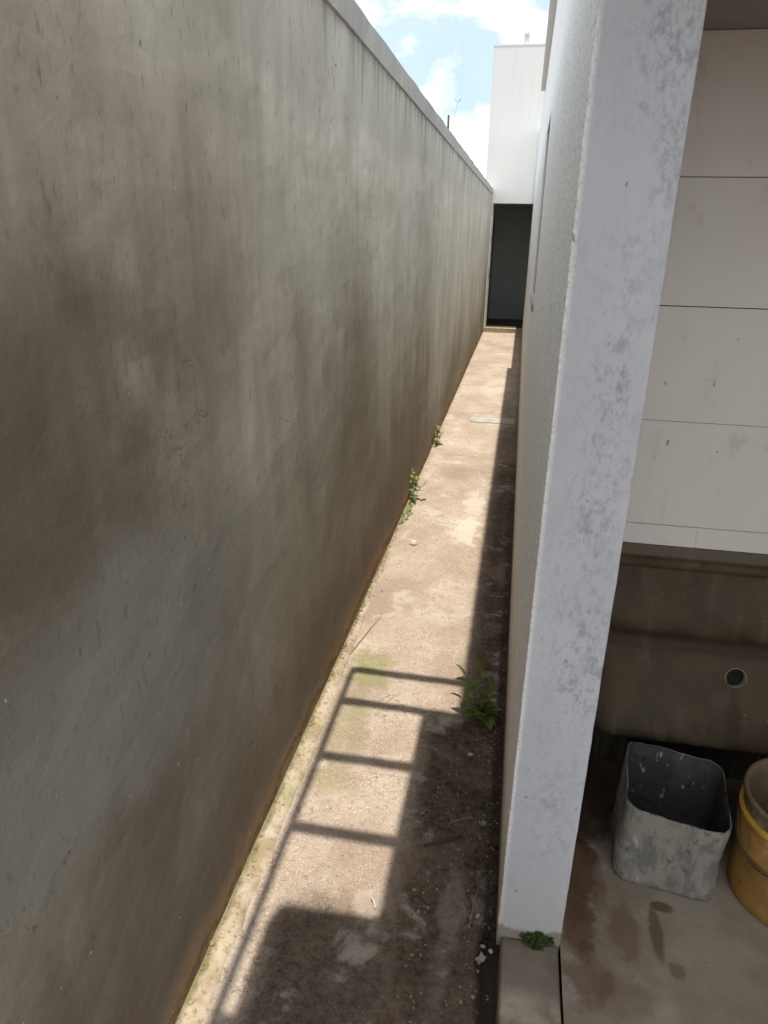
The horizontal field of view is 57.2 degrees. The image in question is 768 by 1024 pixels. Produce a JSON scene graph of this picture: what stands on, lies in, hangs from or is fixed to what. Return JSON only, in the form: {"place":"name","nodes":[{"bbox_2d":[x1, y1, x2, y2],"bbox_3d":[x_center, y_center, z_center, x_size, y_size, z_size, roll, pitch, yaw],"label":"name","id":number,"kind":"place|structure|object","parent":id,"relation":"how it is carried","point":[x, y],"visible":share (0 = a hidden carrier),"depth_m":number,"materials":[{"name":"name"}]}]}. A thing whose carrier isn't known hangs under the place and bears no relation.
{"place":"outdoors","nodes":[
{"label":"outdoors","id":0,"kind":"place"},
{"bbox_2d":[203,332,521,1023],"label":"path","id":1,"kind":"structure","parent":0,"point":[352,968],"depth_m":2.36,"materials":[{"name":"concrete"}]},
{"bbox_2d":[178,477,419,1023],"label":"mortar crumbs","id":2,"kind":"object","parent":1,"relation":"on","point":[190,1001],"visible":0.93,"depth_m":2.21,"materials":[{"name":"beige concrete"}]},
{"bbox_2d":[350,613,381,653],"bbox_3d":[-0.080,0.562,3.284,0.004,0.015,0.375,9,23,20],"label":"dry stalk","id":3,"kind":"object","parent":1,"relation":"on","point":[363,636],"visible":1,"depth_m":3.24,"materials":[{"name":"plant"}]},
{"bbox_2d":[400,499,412,522],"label":"seedlings","id":4,"kind":"object","parent":1,"relation":"on","point":[409,509],"visible":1,"depth_m":4.69,"materials":[{"name":"green plant"}]},
{"bbox_2d":[409,540,417,544],"bbox_3d":[0.177,0.183,4.243,0.052,0.032,0.052,-14,26,-34],"label":"stone","id":5,"kind":"object","parent":1,"relation":"on","point":[412,542],"visible":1,"depth_m":4.23,"materials":[{"name":"beige stone"}]},
{"bbox_2d":[409,468,426,498],"bbox_3d":[0.227,-0.191,4.891,0.162,0.231,0.138,-19,29,-41],"label":"weed","id":6,"kind":"object","parent":1,"relation":"on","point":[414,486],"visible":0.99,"depth_m":4.91,"materials":[{"name":"green plant"}]},
{"bbox_2d":[434,422,443,443],"bbox_3d":[0.482,-0.694,6.205,0.106,0.200,0.252,5,22,10],"label":"weed","id":7,"kind":"object","parent":1,"relation":"on","point":[437,437],"visible":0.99,"depth_m":6.21,"materials":[{"name":"green plant"}]},
{"bbox_2d":[423,835,462,846],"bbox_3d":[0.182,1.012,2.170,0.127,0.013,0.011,-6,23,-17],"label":"twig","id":8,"kind":"object","parent":1,"relation":"on","point":[442,840],"visible":1,"depth_m":2.17,"materials":[{"name":"brown wood"}]},
{"bbox_2d":[469,888,478,926],"bbox_3d":[0.249,1.094,1.955,0.004,0.013,0.126,8,23,17],"label":"straw","id":9,"kind":"object","parent":1,"relation":"on","point":[473,906],"visible":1,"depth_m":1.95,"materials":[{"name":"beige plant"}]},
{"bbox_2d":[451,656,501,729],"bbox_3d":[0.354,0.686,2.684,0.207,0.252,0.179,5,22,10],"label":"weed","id":10,"kind":"object","parent":1,"relation":"on","point":[480,709],"visible":1,"depth_m":2.70,"materials":[{"name":"green plant"}]},
{"bbox_2d":[474,952,485,963],"bbox_3d":[0.248,1.155,1.820,0.028,0.014,0.018,-17,28,-38],"label":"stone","id":11,"kind":"object","parent":1,"relation":"on","point":[480,958],"visible":1,"depth_m":1.82,"materials":[{"name":"grey stone"}]},
{"bbox_2d":[457,632,508,960],"bbox_3d":[0.389,0.870,2.591,0.114,0.073,1.602,5,22,10],"label":"rubble","id":12,"kind":"object","parent":1,"relation":"on","point":[492,906],"visible":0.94,"depth_m":2.13,"materials":[{"name":"concrete"}]},
{"bbox_2d":[470,417,514,424],"bbox_3d":[1.092,-0.914,7.069,0.437,0.017,0.215,5,22,10],"label":"drain cover","id":13,"kind":"object","parent":1,"relation":"on","point":[492,420],"visible":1,"depth_m":7.05,"materials":[{"name":"grey concrete"}]},
{"bbox_2d":[371,896,376,907],"bbox_3d":[-0.029,1.091,1.969,0.007,0.014,0.036,-6,23,-17],"label":"paper scrap","id":14,"kind":"object","parent":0,"point":[374,903],"visible":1,"depth_m":1.97,"materials":[{"name":"paper"}]},
{"bbox_2d":[354,0,549,178],"label":"sky","id":15,"kind":"structure","parent":0,"point":[446,47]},
{"bbox_2d":[483,33,545,333],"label":"end building","id":16,"kind":"structure","parent":0,"point":[517,100],"depth_m":12.36,"materials":[{"name":"white paint"}]},
{"bbox_2d":[558,947,563,1023],"bbox_3d":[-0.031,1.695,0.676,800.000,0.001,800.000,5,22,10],"label":"floor joint","id":17,"kind":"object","parent":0,"point":[560,987],"depth_m":1.84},
{"bbox_2d":[0,0,492,1023],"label":"boundary wall","id":18,"kind":"structure","parent":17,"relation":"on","point":[244,246],"depth_m":1.49,"materials":[{"name":"grey concrete"}]},
{"bbox_2d":[447,115,449,128],"bbox_3d":[0.549,-3.283,6.032,0.017,0.205,0.017,-4,22,-11],"label":"iron stub","id":19,"kind":"object","parent":18,"relation":"on","point":[448,118],"visible":0.5,"depth_m":6.00,"materials":[{"name":"metal"}]},
{"bbox_2d":[495,938,560,1023],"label":"kerb","id":20,"kind":"structure","parent":17,"relation":"on","point":[528,990],"depth_m":1.70,"materials":[{"name":"grey concrete"}]},
{"bbox_2d":[519,931,554,950],"bbox_3d":[0.388,1.088,1.781,0.092,0.046,0.030,5,22,10],"label":"moss clump","id":21,"kind":"object","parent":20,"relation":"on","point":[537,941],"visible":1,"depth_m":1.78,"materials":[{"name":"green plant"}]},
{"bbox_2d":[496,0,767,952],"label":"house","id":22,"kind":"structure","parent":17,"relation":"on","point":[642,414],"depth_m":1.63,"materials":[{"name":"white paint"}]},
{"bbox_2d":[530,293,534,311],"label":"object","id":23,"kind":"structure","parent":22,"relation":"in","point":[532,295],"depth_m":4.45,"materials":[{"name":"metal"}]},
{"bbox_2d":[560,759,767,1023],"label":"laundry floor","id":24,"kind":"structure","parent":0,"point":[632,953],"depth_m":1.80,"materials":[{"name":"grey concrete"}]},
{"bbox_2d":[611,742,731,900],"bbox_3d":[0.821,0.882,2.028,0.288,0.275,0.309,8,23,16],"label":"square bucket","id":25,"kind":"object","parent":24,"relation":"on","point":[671,825],"visible":1,"depth_m":1.97,"materials":[{"name":"grey plastic"}]},
{"bbox_2d":[589,542,767,779],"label":"wash tank","id":26,"kind":"object","parent":24,"relation":"on","point":[688,633],"visible":0.72,"depth_m":2.17,"materials":[{"name":"brown concrete"}]},
{"bbox_2d":[727,758,767,924],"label":"round bucket","id":27,"kind":"object","parent":24,"relation":"on","point":[747,872],"visible":1,"depth_m":1.87,"materials":[{"name":"yellow plastic"}]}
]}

